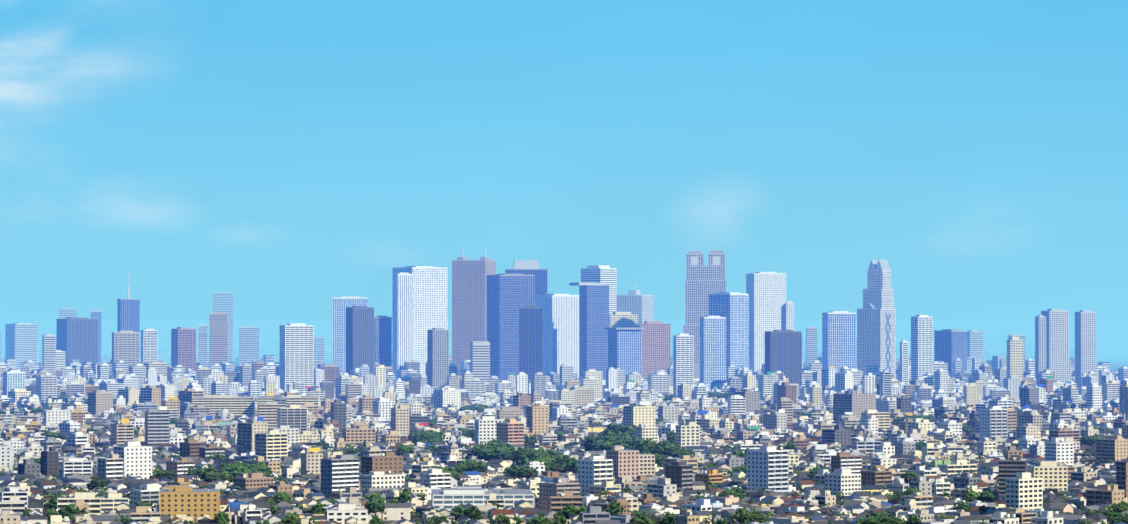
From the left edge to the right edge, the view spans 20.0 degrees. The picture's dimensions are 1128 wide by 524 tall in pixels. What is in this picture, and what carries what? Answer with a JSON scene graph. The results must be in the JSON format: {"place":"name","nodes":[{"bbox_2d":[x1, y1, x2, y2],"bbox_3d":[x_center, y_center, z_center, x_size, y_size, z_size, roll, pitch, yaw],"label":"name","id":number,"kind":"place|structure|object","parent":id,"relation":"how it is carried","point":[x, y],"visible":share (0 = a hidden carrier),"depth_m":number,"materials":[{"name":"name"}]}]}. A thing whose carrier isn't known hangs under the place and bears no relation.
{"place":"outdoors","nodes":[
{"label":"outdoors","id":0,"kind":"place"},
{"bbox_2d":[0,320,1127,523],"bbox_3d":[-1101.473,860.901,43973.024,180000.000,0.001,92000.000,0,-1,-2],"label":"ground","id":1,"kind":"structure","parent":0,"point":[1112,342],"depth_m":31441.30,"materials":[{"name":"paint"}]},
{"bbox_2d":[0,244,1095,397],"bbox_3d":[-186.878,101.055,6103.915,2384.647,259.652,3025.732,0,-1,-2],"label":"skyscrapers","id":2,"kind":"structure","parent":1,"relation":"on","point":[517,319],"depth_m":5648.52,"materials":[{"name":"paint"}]},
{"bbox_2d":[0,384,1127,523],"bbox_3d":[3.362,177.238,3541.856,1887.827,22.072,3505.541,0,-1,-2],"label":"trees","id":3,"kind":"object","parent":1,"relation":"on","point":[613,434],"visible":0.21,"depth_m":2408.36,"materials":[{"name":"green plant"}]},
{"bbox_2d":[0,333,1127,523],"bbox_3d":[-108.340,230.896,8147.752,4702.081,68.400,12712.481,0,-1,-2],"label":"city blocks","id":4,"kind":"structure","parent":1,"relation":"on","point":[867,402],"depth_m":3265.36,"materials":[{"name":"paint"}]},
{"bbox_2d":[0,393,1127,523],"bbox_3d":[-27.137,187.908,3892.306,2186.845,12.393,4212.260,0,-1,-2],"label":"houses","id":5,"kind":"structure","parent":1,"relation":"on","point":[863,502],"depth_m":2217.86,"materials":[{"name":"paint"}]},
{"bbox_2d":[0,0,1127,319],"label":"sky","id":6,"kind":"structure","parent":0,"point":[284,157],"materials":[{"name":"blue"}]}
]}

